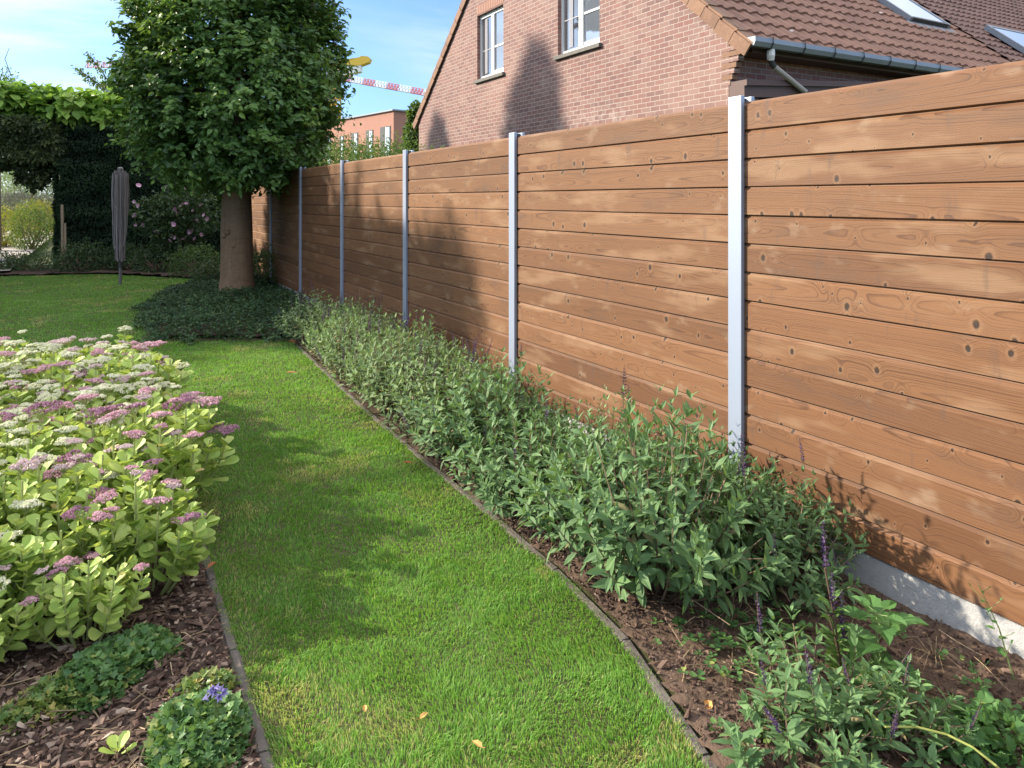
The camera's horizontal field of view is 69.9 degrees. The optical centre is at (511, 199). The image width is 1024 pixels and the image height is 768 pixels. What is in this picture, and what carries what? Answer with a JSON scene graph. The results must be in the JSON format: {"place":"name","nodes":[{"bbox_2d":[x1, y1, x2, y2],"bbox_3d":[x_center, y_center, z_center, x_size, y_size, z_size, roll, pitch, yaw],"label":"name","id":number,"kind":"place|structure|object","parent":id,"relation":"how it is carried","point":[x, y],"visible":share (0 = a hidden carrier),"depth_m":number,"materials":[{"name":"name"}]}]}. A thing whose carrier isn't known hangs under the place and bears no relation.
{"place":"outdoors","nodes":[
{"label":"outdoors","id":0,"kind":"place"},
{"bbox_2d":[0,230,52,270],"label":"path","id":1,"kind":"structure","parent":0,"point":[11,248],"depth_m":19.95,"materials":[{"name":"beige gravel"}]},
{"bbox_2d":[2,205,53,264],"bbox_3d":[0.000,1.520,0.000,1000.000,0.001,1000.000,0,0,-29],"label":"ground","id":2,"kind":"structure","parent":0,"point":[49,245],"depth_m":21.48,"materials":[{"name":"green plant"}]},
{"bbox_2d":[1,201,31,246],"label":"golden shrub","id":3,"kind":"object","parent":2,"relation":"on","point":[5,243],"visible":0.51,"depth_m":21.45,"materials":[{"name":"yellow plant"}]},
{"bbox_2d":[1,190,53,235],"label":"lavender hedge","id":4,"kind":"object","parent":2,"relation":"on","point":[19,197],"visible":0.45,"depth_m":26.98,"materials":[{"name":"green plant"}]},
{"bbox_2d":[2,196,54,252],"bbox_3d":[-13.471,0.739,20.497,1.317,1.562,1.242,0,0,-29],"label":"round shrub","id":5,"kind":"object","parent":2,"relation":"on","point":[30,245],"visible":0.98,"depth_m":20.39,"materials":[{"name":"green plant"}]},
{"bbox_2d":[1,170,59,233],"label":"willow tree","id":6,"kind":"object","parent":2,"relation":"on","point":[9,179],"visible":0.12,"depth_m":28.48,"materials":[{"name":"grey plant"}]},
{"bbox_2d":[71,51,128,95],"bbox_3d":[-12.066,-1.719,22.044,2.425,6.557,1.311,0,0,-5],"label":"fruit tree","id":7,"kind":"object","parent":2,"relation":"on","point":[102,87],"visible":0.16,"depth_m":21.63,"materials":[{"name":"green plant"}]},
{"bbox_2d":[208,579,237,652],"bbox_3d":[-1.021,1.505,2.577,0.040,0.114,0.492,0,0,-29],"label":"edging stone","id":8,"kind":"object","parent":2,"relation":"on","point":[228,641],"visible":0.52,"depth_m":2.53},
{"bbox_2d":[228,650,270,753],"bbox_3d":[-0.775,1.505,2.142,0.040,0.114,0.492,0,0,-29],"label":"edging stone","id":9,"kind":"object","parent":2,"relation":"on","point":[260,740],"visible":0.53,"depth_m":2.13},
{"bbox_2d":[322,56,371,117],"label":"tower crane","id":10,"kind":"object","parent":2,"relation":"on","point":[360,62],"visible":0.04,"depth_m":109.20,"materials":[{"name":"yellow paint"}]},
{"bbox_2d":[319,127,382,165],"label":"bush","id":11,"kind":"object","parent":2,"relation":"on","point":[346,151],"visible":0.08,"depth_m":15.32,"materials":[{"name":"green plant"}]},
{"bbox_2d":[332,131,407,161],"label":"bush","id":12,"kind":"object","parent":2,"relation":"on","point":[366,145],"visible":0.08,"depth_m":16.32,"materials":[{"name":"green plant"}]},
{"bbox_2d":[324,109,418,163],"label":"apartment building","id":13,"kind":"structure","parent":2,"relation":"on","point":[390,122],"depth_m":62.30,"materials":[{"name":"orange brick"}]},
{"bbox_2d":[327,73,425,97],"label":"tower crane","id":14,"kind":"object","parent":2,"relation":"on","point":[382,86],"visible":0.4,"depth_m":147.38,"materials":[{"name":"red paint"}]},
{"bbox_2d":[347,125,444,159],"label":"bush","id":15,"kind":"object","parent":2,"relation":"on","point":[390,153],"visible":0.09,"depth_m":15.92,"materials":[{"name":"green plant"}]},
{"bbox_2d":[398,97,420,153],"bbox_3d":[-2.564,-0.599,19.582,1.152,4.318,1.199,0,0,11],"label":"young tree","id":16,"kind":"object","parent":2,"relation":"on","point":[411,113],"visible":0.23,"depth_m":19.44,"materials":[{"name":"green plant"}]},
{"bbox_2d":[497,520,559,571],"bbox_3d":[0.057,1.505,3.095,0.039,0.114,0.492,0,0,-28],"label":"edging stone","id":17,"kind":"object","parent":2,"relation":"on","point":[513,533],"visible":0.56,"depth_m":3.08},
{"bbox_2d":[554,569,629,642],"bbox_3d":[0.275,1.505,2.644,0.039,0.114,0.494,0,0,-24],"label":"edging stone","id":18,"kind":"object","parent":2,"relation":"on","point":[617,631],"visible":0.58,"depth_m":2.58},
{"bbox_2d":[251,60,1023,658],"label":"timber fence","id":19,"kind":"object","parent":2,"relation":"on","point":[833,280],"visible":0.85,"depth_m":3.06,"materials":[{"name":"wood"}]},
{"bbox_2d":[622,640,710,757],"bbox_3d":[0.441,1.505,2.164,0.040,0.113,0.510,0,0,-14],"label":"edging stone","id":20,"kind":"object","parent":2,"relation":"on","point":[659,687],"visible":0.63,"depth_m":2.13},
{"bbox_2d":[0,0,461,201],"label":"sky","id":21,"kind":"structure","parent":0,"point":[404,40],"materials":[{"name":"blue"}]},
{"bbox_2d":[0,272,714,767],"bbox_3d":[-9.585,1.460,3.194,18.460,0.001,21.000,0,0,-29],"label":"lawn","id":22,"kind":"structure","parent":0,"point":[422,624],"depth_m":2.63,"materials":[{"name":"plant"}]},
{"bbox_2d":[0,262,219,276],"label":"garden bed","id":23,"kind":"object","parent":22,"relation":"on","point":[104,270],"visible":0.33,"depth_m":14.52,"materials":[{"name":"soil"}]},
{"bbox_2d":[1,248,59,271],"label":"shrub","id":24,"kind":"object","parent":23,"relation":"on","point":[35,257],"visible":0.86,"depth_m":14.78,"materials":[{"name":"green plant"}]},
{"bbox_2d":[0,113,68,195],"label":"hedge arch","id":25,"kind":"structure","parent":23,"relation":"on","point":[28,147],"depth_m":15.06,"materials":[{"name":"green plant"}]},
{"bbox_2d":[0,75,134,130],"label":"climbing vine","id":26,"kind":"object","parent":25,"relation":"on","point":[49,101],"visible":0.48,"depth_m":15.43,"materials":[{"name":"green plant"}]},
{"bbox_2d":[44,237,111,273],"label":"shrub","id":27,"kind":"object","parent":23,"relation":"on","point":[92,264],"visible":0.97,"depth_m":14.63,"materials":[{"name":"green plant"}]},
{"bbox_2d":[101,241,152,270],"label":"shrub","id":28,"kind":"object","parent":23,"relation":"on","point":[124,262],"visible":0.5,"depth_m":14.99,"materials":[{"name":"green plant"}]},
{"bbox_2d":[50,120,221,267],"bbox_3d":[-8.017,-0.214,16.788,4.355,3.544,1.460,0,0,-29],"label":"yew hedge","id":29,"kind":"object","parent":23,"relation":"on","point":[82,187],"visible":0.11,"depth_m":15.64,"materials":[{"name":"green plant"}]},
{"bbox_2d":[127,240,184,274],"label":"shrub","id":30,"kind":"object","parent":23,"relation":"on","point":[157,267],"visible":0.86,"depth_m":14.48,"materials":[{"name":"green plant"}]},
{"bbox_2d":[129,183,220,268],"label":"hibiscus bush","id":31,"kind":"object","parent":23,"relation":"on","point":[178,219],"visible":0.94,"depth_m":14.79,"materials":[{"name":"green plant"}]},
{"bbox_2d":[163,241,220,278],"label":"shrub","id":32,"kind":"object","parent":23,"relation":"on","point":[185,262],"visible":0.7,"depth_m":13.73,"materials":[{"name":"green plant"}]},
{"bbox_2d":[111,167,128,284],"bbox_3d":[-6.734,0.500,12.567,0.237,2.120,0.258,0,0,31],"label":"closed patio umbrella","id":33,"kind":"object","parent":22,"relation":"on","point":[120,197],"visible":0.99,"depth_m":12.53,"materials":[{"name":"fabric"}]},
{"bbox_2d":[0,548,259,767],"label":"garden bed","id":34,"kind":"object","parent":22,"relation":"on","point":[154,673],"visible":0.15,"depth_m":2.18,"materials":[{"name":"soil"}]},
{"bbox_2d":[0,406,36,462],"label":"stonecrop plant","id":35,"kind":"object","parent":34,"relation":"on","point":[22,417],"visible":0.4,"depth_m":3.35,"materials":[{"name":"green plant"}]},
{"bbox_2d":[0,564,36,661],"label":"stonecrop plant","id":36,"kind":"object","parent":34,"relation":"on","point":[11,611],"visible":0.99,"depth_m":2.22,"materials":[{"name":"green plant"}]},
{"bbox_2d":[0,513,45,621],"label":"stonecrop plant","id":37,"kind":"object","parent":34,"relation":"on","point":[24,568],"visible":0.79,"depth_m":2.36,"materials":[{"name":"green plant"}]},
{"bbox_2d":[0,351,51,404],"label":"stonecrop plant","id":38,"kind":"object","parent":34,"relation":"on","point":[30,370],"visible":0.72,"depth_m":4.12,"materials":[{"name":"green plant"}]},
{"bbox_2d":[0,412,52,479],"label":"stonecrop plant","id":39,"kind":"object","parent":34,"relation":"on","point":[5,423],"visible":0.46,"depth_m":3.17,"materials":[{"name":"green plant"}]},
{"bbox_2d":[0,329,59,364],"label":"stonecrop plant","id":40,"kind":"object","parent":34,"relation":"on","point":[17,349],"visible":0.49,"depth_m":4.71,"materials":[{"name":"green plant"}]},
{"bbox_2d":[0,378,76,417],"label":"stonecrop plant","id":41,"kind":"object","parent":34,"relation":"on","point":[7,394],"visible":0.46,"depth_m":3.79,"materials":[{"name":"green plant"}]},
{"bbox_2d":[0,339,80,390],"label":"stonecrop plant","id":42,"kind":"object","parent":34,"relation":"on","point":[21,355],"visible":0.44,"depth_m":4.31,"materials":[{"name":"green plant"}]},
{"bbox_2d":[5,383,105,463],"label":"stonecrop plant","id":43,"kind":"object","parent":34,"relation":"on","point":[78,407],"visible":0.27,"depth_m":3.60,"materials":[{"name":"green plant"}]},
{"bbox_2d":[0,437,123,540],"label":"stonecrop plant","id":44,"kind":"object","parent":34,"relation":"on","point":[22,473],"visible":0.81,"depth_m":2.76,"materials":[{"name":"green plant"}]},
{"bbox_2d":[0,663,126,735],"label":"bellflower mat","id":45,"kind":"object","parent":34,"relation":"on","point":[36,697],"visible":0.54,"depth_m":2.05,"materials":[{"name":"green plant"}]},
{"bbox_2d":[0,360,131,418],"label":"stonecrop plant","id":46,"kind":"object","parent":34,"relation":"on","point":[92,373],"visible":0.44,"depth_m":3.95,"materials":[{"name":"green plant"}]},
{"bbox_2d":[0,343,133,404],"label":"stonecrop plant","id":47,"kind":"object","parent":34,"relation":"on","point":[50,370],"visible":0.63,"depth_m":4.12,"materials":[{"name":"green plant"}]},
{"bbox_2d":[0,393,141,500],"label":"stonecrop plant","id":48,"kind":"object","parent":34,"relation":"on","point":[47,441],"visible":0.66,"depth_m":3.19,"materials":[{"name":"green plant"}]},
{"bbox_2d":[28,337,113,358],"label":"stonecrop plant","id":49,"kind":"object","parent":34,"relation":"on","point":[87,340],"visible":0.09,"depth_m":4.89,"materials":[{"name":"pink plant"}]},
{"bbox_2d":[22,335,131,378],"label":"stonecrop plant","id":50,"kind":"object","parent":34,"relation":"on","point":[76,358],"visible":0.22,"depth_m":4.51,"materials":[{"name":"green plant"}]},
{"bbox_2d":[0,467,154,614],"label":"stonecrop plant","id":51,"kind":"object","parent":34,"relation":"on","point":[52,544],"visible":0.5,"depth_m":2.60,"materials":[{"name":"green plant"}]},
{"bbox_2d":[18,546,150,648],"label":"stonecrop plant","id":52,"kind":"object","parent":34,"relation":"on","point":[64,609],"visible":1,"depth_m":2.32,"materials":[{"name":"green plant"}]},
{"bbox_2d":[78,325,142,361],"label":"stonecrop plant","id":53,"kind":"object","parent":34,"relation":"on","point":[125,338],"visible":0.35,"depth_m":5.07,"materials":[{"name":"green plant"}]},
{"bbox_2d":[43,621,184,717],"bbox_3d":[-1.219,1.401,2.243,0.298,0.120,0.415,0,0,27],"label":"bellflower mat","id":54,"kind":"object","parent":34,"relation":"on","point":[130,650],"visible":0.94,"depth_m":2.18,"materials":[{"name":"green plant"}]},
{"bbox_2d":[99,730,136,759],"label":"stonecrop seedling","id":55,"kind":"object","parent":34,"relation":"on","point":[121,739],"visible":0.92,"depth_m":1.89,"materials":[{"name":"green plant"}]},
{"bbox_2d":[40,410,203,520],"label":"stonecrop plant","id":56,"kind":"object","parent":34,"relation":"on","point":[167,451],"visible":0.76,"depth_m":3.06,"materials":[{"name":"green plant"}]},
{"bbox_2d":[78,363,175,420],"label":"stonecrop plant","id":57,"kind":"object","parent":34,"relation":"on","point":[124,388],"visible":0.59,"depth_m":3.93,"materials":[{"name":"green plant"}]},
{"bbox_2d":[81,341,175,382],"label":"stonecrop plant","id":58,"kind":"object","parent":34,"relation":"on","point":[134,345],"visible":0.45,"depth_m":4.63,"materials":[{"name":"green plant"}]},
{"bbox_2d":[65,340,192,408],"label":"stonecrop plant","id":59,"kind":"object","parent":34,"relation":"on","point":[115,364],"visible":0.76,"depth_m":4.40,"materials":[{"name":"green plant"}]},
{"bbox_2d":[65,371,204,453],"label":"stonecrop plant","id":60,"kind":"object","parent":34,"relation":"on","point":[155,399],"visible":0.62,"depth_m":3.69,"materials":[{"name":"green plant"}]},
{"bbox_2d":[60,458,219,596],"bbox_3d":[-1.354,1.212,2.682,0.508,0.482,0.481,0,0,-28],"label":"stonecrop plant","id":61,"kind":"object","parent":34,"relation":"on","point":[182,534],"visible":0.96,"depth_m":2.62,"materials":[{"name":"green plant"}]},
{"bbox_2d":[79,386,239,503],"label":"stonecrop plant","id":62,"kind":"object","parent":34,"relation":"on","point":[180,421],"visible":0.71,"depth_m":3.37,"materials":[{"name":"green plant"}]},
{"bbox_2d":[139,682,256,767],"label":"bellflower mat","id":63,"kind":"object","parent":34,"relation":"on","point":[181,742],"visible":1,"depth_m":1.92,"materials":[{"name":"green plant"}]},
{"bbox_2d":[166,665,241,699],"bbox_3d":[-0.898,1.420,2.131,0.217,0.081,0.176,0,0,-29],"label":"bellflower mat","id":64,"kind":"object","parent":34,"relation":"on","point":[213,675],"visible":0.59,"depth_m":2.14,"materials":[{"name":"green plant"}]},
{"bbox_2d":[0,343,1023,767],"bbox_3d":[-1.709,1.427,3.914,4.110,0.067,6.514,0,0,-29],"label":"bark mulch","id":65,"kind":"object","parent":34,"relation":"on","point":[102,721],"visible":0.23,"depth_m":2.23,"materials":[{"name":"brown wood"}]},
{"bbox_2d":[151,286,306,336],"bbox_3d":[-4.130,1.431,10.244,2.100,0.051,7.300,0,0,-29],"label":"garden bed","id":66,"kind":"object","parent":22,"relation":"on","point":[245,332],"visible":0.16,"depth_m":8.15,"materials":[{"name":"green plant"}]},
{"bbox_2d":[189,256,220,280],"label":"shrub","id":67,"kind":"object","parent":66,"relation":"on","point":[212,272],"visible":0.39,"depth_m":12.48,"materials":[{"name":"green plant"}]},
{"bbox_2d":[129,272,331,345],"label":"ground cover","id":68,"kind":"object","parent":66,"relation":"on","point":[191,295],"visible":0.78,"depth_m":8.82,"materials":[{"name":"green plant"}]},
{"bbox_2d":[101,0,361,296],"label":"hornbeam tree","id":69,"kind":"object","parent":66,"relation":"on","point":[275,54],"visible":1,"depth_m":10.00,"materials":[{"name":"green plant"}]},
{"bbox_2d":[253,243,276,286],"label":"shrub","id":70,"kind":"object","parent":66,"relation":"on","point":[259,260],"visible":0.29,"depth_m":11.74,"materials":[{"name":"green plant"}]},
{"bbox_2d":[293,339,1023,767],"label":"garden bed","id":71,"kind":"object","parent":22,"relation":"on","point":[697,719],"visible":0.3,"depth_m":2.33,"materials":[{"name":"soil"}]},
{"bbox_2d":[272,278,346,343],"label":"sage plant","id":72,"kind":"object","parent":71,"relation":"on","point":[295,331],"visible":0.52,"depth_m":7.31,"materials":[{"name":"green plant"}]},
{"bbox_2d":[299,292,363,347],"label":"sage plant","id":73,"kind":"object","parent":71,"relation":"on","point":[314,321],"visible":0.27,"depth_m":7.00,"materials":[{"name":"green plant"}]},
{"bbox_2d":[299,303,372,360],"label":"sage plant","id":74,"kind":"object","parent":71,"relation":"on","point":[312,335],"visible":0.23,"depth_m":6.51,"materials":[{"name":"green plant"}]},
{"bbox_2d":[307,287,404,374],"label":"sage plant","id":75,"kind":"object","parent":71,"relation":"on","point":[337,338],"visible":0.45,"depth_m":6.11,"materials":[{"name":"green plant"}]},
{"bbox_2d":[314,312,405,383],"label":"sage plant","id":76,"kind":"object","parent":71,"relation":"on","point":[340,366],"visible":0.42,"depth_m":5.67,"materials":[{"name":"green plant"}]},
{"bbox_2d":[343,313,435,393],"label":"sage plant","id":77,"kind":"object","parent":71,"relation":"on","point":[351,377],"visible":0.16,"depth_m":5.34,"materials":[{"name":"green plant"}]},
{"bbox_2d":[329,308,469,422],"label":"sage plant","id":78,"kind":"object","parent":71,"relation":"on","point":[375,379],"visible":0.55,"depth_m":4.88,"materials":[{"name":"green plant"}]},
{"bbox_2d":[381,307,458,361],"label":"sage plant","id":79,"kind":"object","parent":71,"relation":"on","point":[417,332],"visible":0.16,"depth_m":5.78,"materials":[{"name":"green plant"}]},
{"bbox_2d":[368,333,490,435],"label":"sage plant","id":80,"kind":"object","parent":71,"relation":"on","point":[416,376],"visible":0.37,"depth_m":4.55,"materials":[{"name":"green plant"}]},
{"bbox_2d":[379,337,530,455],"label":"sage plant","id":81,"kind":"object","parent":71,"relation":"on","point":[404,398],"visible":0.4,"depth_m":4.15,"materials":[{"name":"green plant"}]},
{"bbox_2d":[397,334,579,477],"bbox_3d":[-0.069,1.086,3.862,0.940,0.716,0.935,0,0,-38],"label":"sage plant","id":82,"kind":"object","parent":71,"relation":"on","point":[465,423],"visible":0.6,"depth_m":3.75,"materials":[{"name":"green plant"}]},
{"bbox_2d":[452,338,529,410],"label":"sage plant","id":83,"kind":"object","parent":71,"relation":"on","point":[488,373],"visible":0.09,"depth_m":4.86,"materials":[{"name":"green plant"}]},
{"bbox_2d":[0,362,1007,767],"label":"dry twigs","id":84,"kind":"object","parent":71,"relation":"on","point":[136,614],"visible":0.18,"depth_m":2.25,"materials":[{"name":"brown wood"}]},
{"bbox_2d":[444,392,615,529],"bbox_3d":[0.090,1.168,3.449,0.831,0.550,0.824,0,0,44],"label":"sage plant","id":85,"kind":"object","parent":71,"relation":"on","point":[493,466],"visible":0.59,"depth_m":3.35,"materials":[{"name":"green plant"}]},
{"bbox_2d":[502,415,684,572],"bbox_3d":[0.358,1.180,3.070,0.774,0.526,0.770,0,0,-33],"label":"sage plant","id":86,"kind":"object","parent":71,"relation":"on","point":[537,510],"visible":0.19,"depth_m":3.00,"materials":[{"name":"green plant"}]},
{"bbox_2d":[544,385,660,469],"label":"sage plant","id":87,"kind":"object","parent":71,"relation":"on","point":[599,425],"visible":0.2,"depth_m":3.62,"materials":[{"name":"green plant"}]},
{"bbox_2d":[511,365,805,646],"bbox_3d":[0.540,1.061,2.706,1.017,0.765,1.025,0,0,-14],"label":"sage plant","id":88,"kind":"object","parent":71,"relation":"on","point":[634,566],"visible":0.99,"depth_m":2.55,"materials":[{"name":"green plant"}]},
{"bbox_2d":[604,398,761,535],"bbox_3d":[0.735,1.163,3.193,0.759,0.559,0.766,0,0,-42],"label":"sage plant","id":89,"kind":"object","parent":71,"relation":"on","point":[715,459],"visible":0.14,"depth_m":3.14,"materials":[{"name":"green plant"}]},
{"bbox_2d":[685,438,876,612],"bbox_3d":[0.975,1.170,2.754,0.766,0.544,0.770,0,0,-12],"label":"sage plant","id":90,"kind":"object","parent":71,"relation":"on","point":[793,569],"visible":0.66,"depth_m":2.63,"materials":[{"name":"green plant"}]},
{"bbox_2d":[711,656,887,767],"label":"sage plant","id":91,"kind":"object","parent":71,"relation":"on","point":[741,753],"visible":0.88,"depth_m":1.81,"materials":[{"name":"green plant"}]},
{"bbox_2d":[735,594,916,766],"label":"sage plant","id":92,"kind":"object","parent":71,"relation":"on","point":[848,715],"visible":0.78,"depth_m":1.94,"materials":[{"name":"green plant"}]},
{"bbox_2d":[816,520,855,669],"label":"sage shoot","id":93,"kind":"object","parent":71,"relation":"on","point":[835,636],"visible":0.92,"depth_m":2.18,"materials":[{"name":"green plant"}]},
{"bbox_2d":[650,585,1023,767],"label":"clover","id":94,"kind":"object","parent":71,"relation":"on","point":[731,643],"visible":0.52,"depth_m":2.32,"materials":[{"name":"green plant"}]},
{"bbox_2d":[822,663,922,750],"bbox_3d":[0.990,1.394,2.029,0.320,0.133,0.232,0,0,-29],"label":"weed patch","id":95,"kind":"object","parent":71,"relation":"on","point":[855,682],"visible":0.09,"depth_m":2.04,"materials":[{"name":"green plant"}]},
{"bbox_2d":[829,594,927,687],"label":"nettle","id":96,"kind":"object","parent":71,"relation":"on","point":[887,626],"visible":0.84,"depth_m":2.15,"materials":[{"name":"green plant"}]},
{"bbox_2d":[822,653,980,767],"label":"sage plant","id":97,"kind":"object","parent":71,"relation":"on","point":[931,758],"visible":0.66,"depth_m":1.89,"materials":[{"name":"green plant"}]},
{"bbox_2d":[865,707,999,767],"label":"trailing stem","id":98,"kind":"object","parent":71,"relation":"on","point":[967,749],"visible":0.98,"depth_m":1.82,"materials":[{"name":"green plant"}]},
{"bbox_2d":[912,687,1023,767],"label":"creeping weed","id":99,"kind":"object","parent":71,"relation":"on","point":[987,735],"visible":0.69,"depth_m":1.91,"materials":[{"name":"green plant"}]},
{"bbox_2d":[967,582,1014,680],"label":"weed stalk","id":100,"kind":"object","parent":71,"relation":"on","point":[1000,651],"visible":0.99,"depth_m":2.20,"materials":[{"name":"green plant"}]},
{"bbox_2d":[412,0,1009,150],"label":"brick house","id":101,"kind":"structure","parent":0,"point":[503,69],"depth_m":11.76,"materials":[{"name":"brown brick"}]},
{"bbox_2d":[480,6,502,78],"bbox_3d":[-0.376,-3.250,15.281,0.070,1.380,1.170,0,0,-30],"label":"window","id":102,"kind":"structure","parent":101,"relation":"in","point":[491,24],"depth_m":15.30,"materials":[{"name":"white plastic"}]},
{"bbox_2d":[561,0,599,53],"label":"window","id":103,"kind":"structure","parent":101,"relation":"in","point":[580,19],"depth_m":12.51,"materials":[{"name":"white plastic"}]},
{"bbox_2d":[914,0,1023,61],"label":"terraced house","id":104,"kind":"structure","parent":0,"point":[996,26],"depth_m":15.08,"materials":[{"name":"brick"}]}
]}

